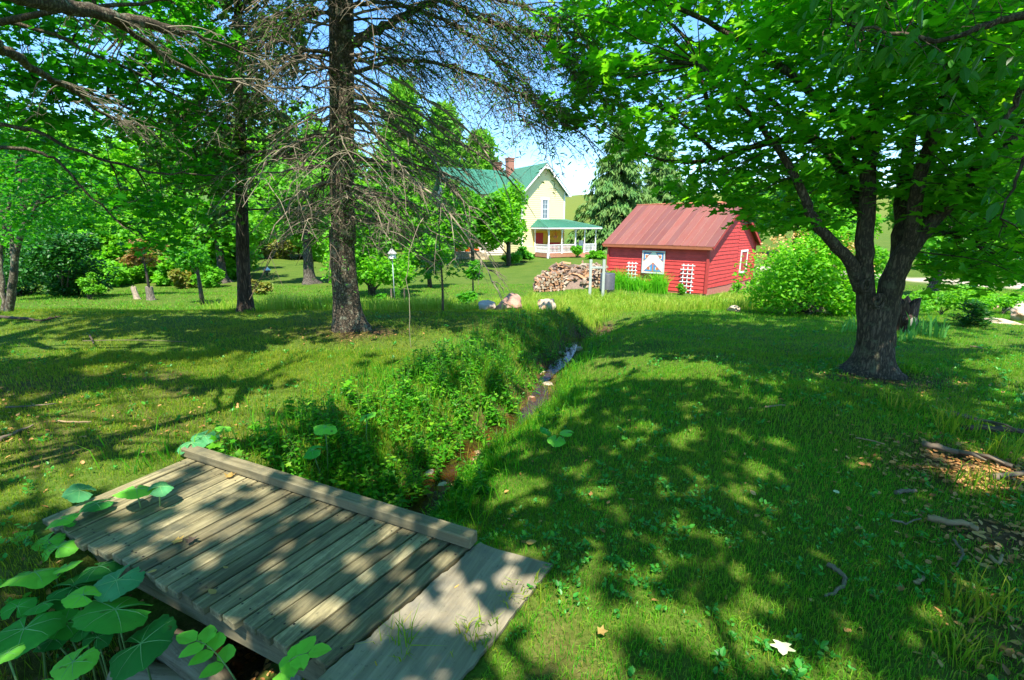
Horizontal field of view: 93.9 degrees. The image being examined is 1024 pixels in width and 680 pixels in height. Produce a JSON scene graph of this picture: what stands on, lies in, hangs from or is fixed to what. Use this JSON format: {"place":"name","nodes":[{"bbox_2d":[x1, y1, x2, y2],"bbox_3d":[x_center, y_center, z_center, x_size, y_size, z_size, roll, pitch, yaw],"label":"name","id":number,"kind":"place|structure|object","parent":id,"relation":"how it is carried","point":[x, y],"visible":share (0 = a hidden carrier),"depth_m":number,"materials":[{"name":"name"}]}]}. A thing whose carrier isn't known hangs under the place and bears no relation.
{"place":"outdoors","nodes":[
{"label":"outdoors","id":0,"kind":"place"},
{"bbox_2d":[0,0,1019,194],"label":"sky","id":1,"kind":"structure","parent":0,"point":[575,182],"materials":[{"name":"blue"}]},
{"bbox_2d":[0,187,1023,679],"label":"ground","id":2,"kind":"structure","parent":0,"point":[290,271],"depth_m":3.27,"materials":[{"name":"plant"}]},
{"bbox_2d":[0,229,52,295],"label":"rhododendron","id":3,"kind":"object","parent":2,"relation":"on","point":[26,291],"visible":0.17,"depth_m":21.22,"materials":[{"name":"green plant"}]},
{"bbox_2d":[0,597,69,678],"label":"round leaved plant","id":4,"kind":"object","parent":2,"relation":"on","point":[40,627],"visible":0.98,"depth_m":2.08,"materials":[{"name":"green plant"}]},
{"bbox_2d":[0,560,81,589],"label":"round leaved plant","id":5,"kind":"object","parent":2,"relation":"on","point":[40,578],"visible":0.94,"depth_m":2.31,"materials":[{"name":"green plant"}]},
{"bbox_2d":[0,642,99,679],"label":"round leaved plant","id":6,"kind":"object","parent":2,"relation":"on","point":[68,667],"visible":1,"depth_m":1.85,"materials":[{"name":"green plant"}]},
{"bbox_2d":[30,532,78,562],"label":"round leaved plant","id":7,"kind":"object","parent":2,"relation":"on","point":[67,548],"visible":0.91,"depth_m":2.49,"materials":[{"name":"green plant"}]},
{"bbox_2d":[0,111,117,271],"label":"broadleaf tree","id":8,"kind":"object","parent":2,"relation":"on","point":[24,181],"visible":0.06,"depth_m":31.01,"materials":[{"name":"green plant"}]},
{"bbox_2d":[3,206,121,297],"bbox_3d":[-18.739,-3.448,19.955,3.507,4.114,3.654,0,14,0],"label":"rhododendron","id":9,"kind":"object","parent":2,"relation":"on","point":[61,247],"visible":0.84,"depth_m":19.38,"materials":[{"name":"green plant"}]},
{"bbox_2d":[45,513,79,536],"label":"round leaved plant","id":10,"kind":"object","parent":2,"relation":"on","point":[67,520],"visible":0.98,"depth_m":2.56,"materials":[{"name":"green plant"}]},
{"bbox_2d":[18,195,107,245],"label":"broadleaf tree","id":11,"kind":"object","parent":2,"relation":"on","point":[89,226],"visible":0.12,"depth_m":26.96,"materials":[{"name":"green plant"}]},
{"bbox_2d":[0,132,127,311],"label":"multistem tree","id":12,"kind":"object","parent":2,"relation":"on","point":[24,198],"visible":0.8,"depth_m":8.22,"materials":[{"name":"green plant"}]},
{"bbox_2d":[7,104,134,216],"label":"broadleaf tree","id":13,"kind":"object","parent":2,"relation":"on","point":[118,142],"visible":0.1,"depth_m":42.19,"materials":[{"name":"green plant"}]},
{"bbox_2d":[33,608,113,679],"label":"round leaved plant","id":14,"kind":"object","parent":2,"relation":"on","point":[59,638],"visible":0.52,"depth_m":2.16,"materials":[{"name":"green plant"}]},
{"bbox_2d":[61,483,114,512],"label":"round leaved plant","id":15,"kind":"object","parent":2,"relation":"on","point":[73,493],"visible":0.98,"depth_m":2.79,"materials":[{"name":"green plant"}]},
{"bbox_2d":[75,272,107,298],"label":"rhododendron","id":16,"kind":"object","parent":2,"relation":"on","point":[87,289],"visible":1,"depth_m":19.39,"materials":[{"name":"green plant"}]},
{"bbox_2d":[46,560,145,678],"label":"round leaved plant","id":17,"kind":"object","parent":2,"relation":"on","point":[101,582],"visible":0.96,"depth_m":2.23,"materials":[{"name":"green plant"}]},
{"bbox_2d":[69,229,123,261],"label":"shrub","id":18,"kind":"object","parent":2,"relation":"on","point":[99,254],"visible":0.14,"depth_m":27.30,"materials":[{"name":"green plant"}]},
{"bbox_2d":[86,260,123,286],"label":"shrub","id":19,"kind":"object","parent":2,"relation":"on","point":[120,269],"visible":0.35,"depth_m":25.77,"materials":[{"name":"green plant"}]},
{"bbox_2d":[71,596,151,648],"bbox_3d":[-1.755,1.526,2.187,0.307,0.772,0.306,0,14,0],"label":"round leaved plant","id":20,"kind":"object","parent":2,"relation":"on","point":[99,617],"visible":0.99,"depth_m":2.07,"materials":[{"name":"green plant"}]},
{"bbox_2d":[87,214,145,262],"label":"shrub","id":21,"kind":"object","parent":2,"relation":"on","point":[122,232],"visible":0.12,"depth_m":27.43,"materials":[{"name":"green plant"}]},
{"bbox_2d":[0,0,257,257],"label":"maple tree","id":22,"kind":"object","parent":2,"relation":"on","point":[85,69],"visible":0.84,"depth_m":5.45,"materials":[{"name":"green plant"}]},
{"bbox_2d":[119,262,152,284],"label":"shrub","id":23,"kind":"object","parent":2,"relation":"on","point":[130,275],"visible":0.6,"depth_m":27.25,"materials":[{"name":"green plant"}]},
{"bbox_2d":[82,127,194,218],"bbox_3d":[-26.513,-10.407,35.542,7.605,10.326,5.857,-9,16,-34],"label":"broadleaf tree","id":24,"kind":"object","parent":2,"relation":"on","point":[126,158],"visible":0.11,"depth_m":33.16,"materials":[{"name":"green plant"}]},
{"bbox_2d":[106,233,177,282],"bbox_3d":[-21.444,-5.049,28.066,4.477,3.424,2.306,0,14,0],"label":"shrub","id":25,"kind":"object","parent":2,"relation":"on","point":[110,243],"visible":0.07,"depth_m":27.56,"materials":[{"name":"green plant"}]},
{"bbox_2d":[112,481,173,507],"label":"round leaved plant","id":26,"kind":"object","parent":2,"relation":"on","point":[163,489],"visible":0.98,"depth_m":2.73,"materials":[{"name":"green plant"}]},
{"bbox_2d":[109,614,177,679],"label":"round leaved plant","id":27,"kind":"object","parent":2,"relation":"on","point":[154,638],"visible":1,"depth_m":2.02,"materials":[{"name":"green plant"}]},
{"bbox_2d":[106,662,183,679],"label":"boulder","id":28,"kind":"object","parent":2,"relation":"on","point":[159,671],"visible":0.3,"depth_m":2.23,"materials":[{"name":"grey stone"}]},
{"bbox_2d":[116,238,177,286],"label":"red leaved tree","id":29,"kind":"object","parent":2,"relation":"on","point":[131,259],"visible":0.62,"depth_m":21.39,"materials":[{"name":"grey plant"}]},
{"bbox_2d":[125,166,198,233],"bbox_3d":[-22.718,-7.880,32.475,5.548,7.124,4.253,0,14,0],"label":"broadleaf tree","id":30,"kind":"object","parent":2,"relation":"on","point":[130,175],"visible":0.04,"depth_m":30.72,"materials":[{"name":"green plant"}]},
{"bbox_2d":[131,218,193,273],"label":"shrub","id":31,"kind":"object","parent":2,"relation":"on","point":[164,236],"visible":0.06,"depth_m":27.34,"materials":[{"name":"green plant"}]},
{"bbox_2d":[150,256,178,285],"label":"shrub","id":32,"kind":"object","parent":2,"relation":"on","point":[160,277],"visible":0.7,"depth_m":26.42,"materials":[{"name":"green plant"}]},
{"bbox_2d":[167,268,197,288],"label":"shrub","id":33,"kind":"object","parent":2,"relation":"on","point":[177,277],"visible":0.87,"depth_m":25.45,"materials":[{"name":"yellow plant"}]},
{"bbox_2d":[162,238,213,304],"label":"sapling","id":34,"kind":"object","parent":2,"relation":"on","point":[193,260],"visible":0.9,"depth_m":17.95,"materials":[{"name":"green plant"}]},
{"bbox_2d":[155,628,233,679],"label":"wooden plank","id":35,"kind":"object","parent":2,"relation":"on","point":[169,656],"visible":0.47,"depth_m":2.25,"materials":[{"name":"grey wood"}]},
{"bbox_2d":[0,0,389,157],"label":"spruce tree","id":36,"kind":"object","parent":2,"relation":"on","point":[121,21],"visible":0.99,"depth_m":3.46,"materials":[{"name":"plant"}]},
{"bbox_2d":[168,217,235,276],"bbox_3d":[-18.634,-5.242,28.750,3.452,4.313,3.039,5,14,20],"label":"shrub","id":37,"kind":"object","parent":2,"relation":"on","point":[228,263],"visible":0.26,"depth_m":28.33,"materials":[{"name":"green plant"}]},
{"bbox_2d":[177,426,231,454],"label":"round leaved plant","id":38,"kind":"object","parent":2,"relation":"on","point":[204,441],"visible":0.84,"depth_m":3.48,"materials":[{"name":"green plant"}]},
{"bbox_2d":[176,625,235,679],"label":"leafy sprig","id":39,"kind":"object","parent":2,"relation":"on","point":[211,638],"visible":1,"depth_m":1.75,"materials":[{"name":"green plant"}]},
{"bbox_2d":[187,263,224,287],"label":"shrub","id":40,"kind":"object","parent":2,"relation":"on","point":[210,276],"visible":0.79,"depth_m":25.47,"materials":[{"name":"green plant"}]},
{"bbox_2d":[145,180,272,283],"bbox_3d":[-17.833,-6.631,28.156,6.328,6.727,5.030,0,14,0],"label":"old tree","id":41,"kind":"object","parent":2,"relation":"on","point":[219,249],"visible":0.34,"depth_m":27.33,"materials":[{"name":"green plant"}]},
{"bbox_2d":[100,0,355,312],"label":"broadleaf tree","id":42,"kind":"object","parent":2,"relation":"on","point":[244,286],"visible":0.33,"depth_m":8.40,"materials":[{"name":"green plant"}]},
{"bbox_2d":[200,127,269,202],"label":"broadleaf tree","id":43,"kind":"object","parent":2,"relation":"on","point":[257,191],"visible":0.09,"depth_m":52.94,"materials":[{"name":"green plant"}]},
{"bbox_2d":[210,236,263,271],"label":"shrub","id":44,"kind":"object","parent":2,"relation":"on","point":[255,261],"visible":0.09,"depth_m":31.85,"materials":[{"name":"green plant"}]},
{"bbox_2d":[42,444,476,679],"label":"footbridge","id":45,"kind":"object","parent":2,"relation":"on","point":[333,568],"visible":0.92,"depth_m":2.43,"materials":[{"name":"grey wood"}]},
{"bbox_2d":[251,279,273,294],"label":"shrub","id":46,"kind":"object","parent":2,"relation":"on","point":[263,287],"visible":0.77,"depth_m":21.80,"materials":[{"name":"yellow plant"}]},
{"bbox_2d":[254,229,300,258],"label":"shrub","id":47,"kind":"object","parent":2,"relation":"on","point":[283,254],"visible":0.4,"depth_m":44.20,"materials":[{"name":"green plant"}]},
{"bbox_2d":[246,99,328,181],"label":"broadleaf tree","id":48,"kind":"object","parent":2,"relation":"on","point":[313,125],"visible":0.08,"depth_m":56.25,"materials":[{"name":"green plant"}]},
{"bbox_2d":[248,156,330,284],"bbox_3d":[-11.541,-6.559,26.712,5.714,7.063,5.689,0,14,0],"label":"old tree","id":49,"kind":"object","parent":2,"relation":"on","point":[308,274],"visible":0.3,"depth_m":25.62,"materials":[{"name":"green plant"}]},
{"bbox_2d":[272,636,331,679],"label":"leafy sprig","id":50,"kind":"object","parent":2,"relation":"on","point":[293,661],"visible":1,"depth_m":1.71,"materials":[{"name":"green plant"}]},
{"bbox_2d":[303,424,336,482],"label":"round leaved plant","id":51,"kind":"object","parent":2,"relation":"on","point":[311,452],"visible":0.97,"depth_m":3.60,"materials":[{"name":"green plant"}]},
{"bbox_2d":[80,302,644,545],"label":"undergrowth plants","id":52,"kind":"object","parent":2,"relation":"on","point":[370,490],"visible":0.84,"depth_m":4.52,"materials":[{"name":"green plant"}]},
{"bbox_2d":[317,195,416,295],"bbox_3d":[-6.293,-3.995,20.760,4.376,4.717,3.294,0,14,0],"label":"branched tree","id":53,"kind":"object","parent":2,"relation":"on","point":[373,278],"visible":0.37,"depth_m":20.32,"materials":[{"name":"green plant"}]},
{"bbox_2d":[354,143,400,205],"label":"broadleaf tree","id":54,"kind":"object","parent":2,"relation":"on","point":[377,185],"visible":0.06,"depth_m":59.94,"materials":[{"name":"green plant"}]},
{"bbox_2d":[343,605,446,675],"bbox_3d":[-0.468,1.220,1.883,0.348,0.295,0.392,-10,17,-36],"label":"grass tuft","id":55,"kind":"object","parent":2,"relation":"on","point":[406,642],"visible":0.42,"depth_m":1.90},
{"bbox_2d":[370,76,432,196],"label":"white pine","id":56,"kind":"object","parent":2,"relation":"on","point":[402,97],"visible":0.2,"depth_m":66.84,"materials":[{"name":"grey plant"}]},
{"bbox_2d":[136,0,667,344],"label":"spruce tree","id":57,"kind":"object","parent":2,"relation":"on","point":[348,315],"visible":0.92,"depth_m":6.21,"materials":[{"name":"green plant"}]},
{"bbox_2d":[379,185,436,251],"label":"broadleaf tree","id":58,"kind":"object","parent":2,"relation":"on","point":[414,200],"visible":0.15,"depth_m":55.34,"materials":[{"name":"green plant"}]},
{"bbox_2d":[401,230,454,287],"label":"branched tree","id":59,"kind":"object","parent":2,"relation":"on","point":[412,255],"visible":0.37,"depth_m":23.68,"materials":[{"name":"green plant"}]},
{"bbox_2d":[317,543,552,679],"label":"plywood sheet","id":60,"kind":"object","parent":2,"relation":"on","point":[477,573],"visible":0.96,"depth_m":2.01,"materials":[{"name":"wood"}]},
{"bbox_2d":[390,190,480,313],"bbox_3d":[-1.361,-1.540,8.692,1.584,2.296,1.967,0,14,0],"label":"sapling","id":61,"kind":"object","parent":2,"relation":"on","point":[428,274],"visible":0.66,"depth_m":8.60,"materials":[{"name":"green plant"}]},
{"bbox_2d":[411,99,480,198],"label":"white pine","id":62,"kind":"object","parent":2,"relation":"on","point":[451,125],"visible":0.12,"depth_m":65.81,"materials":[{"name":"grey plant"}]},
{"bbox_2d":[433,199,467,258],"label":"broadleaf tree","id":63,"kind":"object","parent":2,"relation":"on","point":[447,231],"visible":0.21,"depth_m":42.26,"materials":[{"name":"green plant"}]},
{"bbox_2d":[455,291,479,303],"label":"shrub","id":64,"kind":"object","parent":2,"relation":"on","point":[469,295],"visible":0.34,"depth_m":16.47,"materials":[{"name":"green plant"}]},
{"bbox_2d":[445,603,503,660],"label":"grass tuft","id":65,"kind":"object","parent":2,"relation":"on","point":[478,626],"visible":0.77,"depth_m":1.94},
{"bbox_2d":[466,259,484,290],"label":"young tree","id":66,"kind":"object","parent":2,"relation":"on","point":[475,272],"visible":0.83,"depth_m":20.58,"materials":[{"name":"green plant"}]},
{"bbox_2d":[440,178,511,260],"bbox_3d":[-2.888,-8.960,37.022,4.830,6.919,4.790,-6,15,-23],"label":"broadleaf tree","id":67,"kind":"object","parent":2,"relation":"on","point":[482,229],"visible":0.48,"depth_m":35.88,"materials":[{"name":"green plant"}]},
{"bbox_2d":[460,127,504,169],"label":"white pine","id":68,"kind":"object","parent":2,"relation":"on","point":[487,165],"visible":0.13,"depth_m":69.82,"materials":[{"name":"grey plant"}]},
{"bbox_2d":[480,179,528,265],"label":"dogwood tree","id":69,"kind":"object","parent":2,"relation":"on","point":[517,225],"visible":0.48,"depth_m":38.47,"materials":[{"name":"green plant"}]},
{"bbox_2d":[495,293,521,310],"bbox_3d":[-0.106,-0.818,11.241,0.871,0.596,0.638,12,18,42],"label":"boulder","id":70,"kind":"object","parent":2,"relation":"on","point":[513,299],"visible":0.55,"depth_m":10.95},
{"bbox_2d":[0,310,1023,679],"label":"lawn weeds","id":71,"kind":"object","parent":2,"relation":"on","point":[728,540],"visible":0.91,"depth_m":2.68,"materials":[{"name":"green plant"}]},
{"bbox_2d":[0,321,1023,679],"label":"leaf litter","id":72,"kind":"object","parent":2,"relation":"on","point":[1012,653],"visible":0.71,"depth_m":2.85,"materials":[{"name":"plant"}]},
{"bbox_2d":[432,157,601,257],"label":"yellow farmhouse","id":73,"kind":"object","parent":2,"relation":"on","point":[547,208],"visible":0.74,"depth_m":50.30,"materials":[{"name":"wood"}]},
{"bbox_2d":[499,569,550,608],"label":"grass tuft","id":74,"kind":"object","parent":2,"relation":"on","point":[524,589],"visible":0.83,"depth_m":2.14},
{"bbox_2d":[540,427,573,447],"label":"round leaved plant","id":75,"kind":"object","parent":2,"relation":"on","point":[553,441],"visible":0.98,"depth_m":3.90,"materials":[{"name":"green plant"}]},
{"bbox_2d":[533,267,597,289],"bbox_3d":[2.818,-3.087,23.946,3.513,1.183,2.200,0,14,0],"label":"firewood heap","id":76,"kind":"object","parent":2,"relation":"on","point":[574,285],"visible":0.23,"depth_m":23.15,"materials":[{"name":"brown wood"}]},
{"bbox_2d":[588,260,605,298],"bbox_3d":[3.030,-2.086,17.089,0.563,1.559,0.070,0,14,0],"label":"wooden frame","id":77,"kind":"object","parent":2,"relation":"on","point":[603,275],"visible":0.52,"depth_m":17.00,"materials":[{"name":"white wood"}]},
{"bbox_2d":[600,273,614,295],"bbox_3d":[3.652,-2.071,18.327,0.590,0.970,0.581,0,14,0],"label":"dark drum","id":78,"kind":"object","parent":2,"relation":"on","point":[610,282],"visible":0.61,"depth_m":18.07,"materials":[{"name":"paint"}]},
{"bbox_2d":[565,115,657,253],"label":"norway spruce","id":79,"kind":"object","parent":2,"relation":"on","point":[605,207],"visible":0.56,"depth_m":55.46,"materials":[{"name":"green plant"}]},
{"bbox_2d":[611,267,674,293],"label":"reed clump","id":80,"kind":"object","parent":2,"relation":"on","point":[656,284],"visible":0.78,"depth_m":21.57,"materials":[{"name":"green plant"}]},
{"bbox_2d":[641,119,690,203],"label":"norway spruce","id":81,"kind":"object","parent":2,"relation":"on","point":[662,198],"visible":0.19,"depth_m":61.31,"materials":[{"name":"green plant"}]},
{"bbox_2d":[602,201,761,295],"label":"red shed","id":82,"kind":"structure","parent":2,"relation":"on","point":[710,250],"depth_m":22.13,"materials":[{"name":"paint"}]},
{"bbox_2d":[641,250,665,273],"bbox_3d":[6.496,-3.579,21.992,1.109,1.032,0.060,12,18,42],"label":"barn quilt","id":83,"kind":"object","parent":82,"relation":"attached to","point":[653,260],"visible":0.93,"depth_m":21.97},
{"bbox_2d":[519,0,1023,379],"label":"maple tree","id":84,"kind":"object","parent":2,"relation":"on","point":[918,222],"visible":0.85,"depth_m":4.77,"materials":[{"name":"green plant"}]},
{"bbox_2d":[747,135,859,247],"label":"broadleaf tree","id":85,"kind":"object","parent":2,"relation":"on","point":[775,230],"visible":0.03,"depth_m":47.82,"materials":[{"name":"green plant"}]},
{"bbox_2d":[732,211,889,316],"bbox_3d":[7.655,-1.830,11.954,4.022,2.734,2.978,0,14,0],"label":"lilac bush","id":86,"kind":"object","parent":2,"relation":"on","point":[811,272],"visible":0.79,"depth_m":11.45,"materials":[{"name":"green plant"}]},
{"bbox_2d":[824,562,847,596],"bbox_3d":[1.494,1.115,2.201,0.088,0.033,0.259,9,16,33],"label":"fallen stick","id":87,"kind":"object","parent":2,"relation":"on","point":[840,573],"visible":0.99,"depth_m":2.22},
{"bbox_2d":[801,180,885,244],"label":"broadleaf tree","id":88,"kind":"object","parent":2,"relation":"on","point":[878,219],"visible":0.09,"depth_m":40.38,"materials":[{"name":"green plant"}]},
{"bbox_2d":[791,0,1023,260],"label":"dogwood tree","id":89,"kind":"object","parent":2,"relation":"on","point":[887,54],"visible":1,"depth_m":2.50,"materials":[{"name":"green plant"}]},
{"bbox_2d":[896,295,921,331],"bbox_3d":[6.851,-0.423,8.271,0.473,0.670,0.567,0,14,0],"label":"tree stump","id":90,"kind":"object","parent":2,"relation":"on","point":[910,307],"visible":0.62,"depth_m":8.17,"materials":[{"name":"grey wood"}]},
{"bbox_2d":[874,381,948,413],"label":"grass tuft","id":91,"kind":"object","parent":2,"relation":"on","point":[903,402],"visible":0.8,"depth_m":4.16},
{"bbox_2d":[906,312,936,335],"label":"iris plant","id":92,"kind":"object","parent":2,"relation":"on","point":[914,329],"visible":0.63,"depth_m":7.83,"materials":[{"name":"green plant"}]},
{"bbox_2d":[920,310,949,338],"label":"iris plant","id":93,"kind":"object","parent":2,"relation":"on","point":[935,333],"visible":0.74,"depth_m":7.53,"materials":[{"name":"green plant"}]},
{"bbox_2d":[901,389,999,439],"bbox_3d":[3.357,0.586,3.631,0.702,0.336,0.672,-4,14,-15],"label":"grass tuft","id":94,"kind":"object","parent":2,"relation":"on","point":[955,422],"visible":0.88,"depth_m":3.64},
{"bbox_2d":[917,285,985,314],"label":"shrub","id":95,"kind":"object","parent":2,"relation":"on","point":[947,302],"visible":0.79,"depth_m":11.73,"materials":[{"name":"green plant"}]},
{"bbox_2d":[927,514,978,531],"bbox_3d":[2.356,0.977,2.557,0.207,0.054,0.051,9,16,33],"label":"fallen stick","id":96,"kind":"object","parent":2,"relation":"on","point":[942,520],"visible":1,"depth_m":2.55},
{"bbox_2d":[913,225,998,297],"bbox_3d":[19.450,-3.382,21.022,2.960,3.398,2.707,-5,14,-21],"label":"old tree","id":97,"kind":"object","parent":2,"relation":"on","point":[927,244],"visible":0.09,"depth_m":21.11,"materials":[{"name":"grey plant"}]},
{"bbox_2d":[922,441,1012,467],"bbox_3d":[3.107,0.776,3.272,0.467,0.078,0.117,11,17,39],"label":"fallen stick","id":98,"kind":"object","parent":2,"relation":"on","point":[958,451],"visible":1,"depth_m":3.27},
{"bbox_2d":[916,600,1020,671],"bbox_3d":[1.734,1.147,1.846,0.388,0.186,0.279,0,14,0],"label":"grass tuft","id":99,"kind":"object","parent":2,"relation":"on","point":[955,646],"visible":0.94,"depth_m":1.85,"materials":[{"name":"plant"}]},
{"bbox_2d":[945,298,1002,326],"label":"bush","id":100,"kind":"object","parent":2,"relation":"on","point":[975,315],"visible":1,"depth_m":8.94,"materials":[{"name":"green plant"}]},
{"bbox_2d":[927,448,1023,502],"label":"grass tuft","id":101,"kind":"object","parent":2,"relation":"on","point":[978,478],"visible":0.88,"depth_m":2.92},
{"bbox_2d":[936,554,1023,625],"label":"grass tuft","id":102,"kind":"object","parent":2,"relation":"on","point":[976,603],"visible":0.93,"depth_m":2.02,"materials":[{"name":"plant"}]},
{"bbox_2d":[962,424,1023,433],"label":"fallen stick","id":103,"kind":"object","parent":2,"relation":"on","point":[999,428],"visible":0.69,"depth_m":3.68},
{"bbox_2d":[978,292,1023,313],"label":"shrub","id":104,"kind":"object","parent":2,"relation":"on","point":[1006,301],"visible":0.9,"depth_m":12.64,"materials":[{"name":"green plant"}]},
{"bbox_2d":[980,421,1023,465],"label":"grass tuft","id":105,"kind":"object","parent":2,"relation":"on","point":[1008,449],"visible":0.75,"depth_m":3.27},
{"bbox_2d":[197,285,842,328],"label":"meadow grass","id":106,"kind":"structure","parent":0,"point":[594,306],"depth_m":13.40,"materials":[{"name":"plant"}]},
{"bbox_2d":[511,332,604,415],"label":"water","id":107,"kind":"structure","parent":0,"point":[568,356],"depth_m":7.69,"materials":[{"name":"blue liquid"}]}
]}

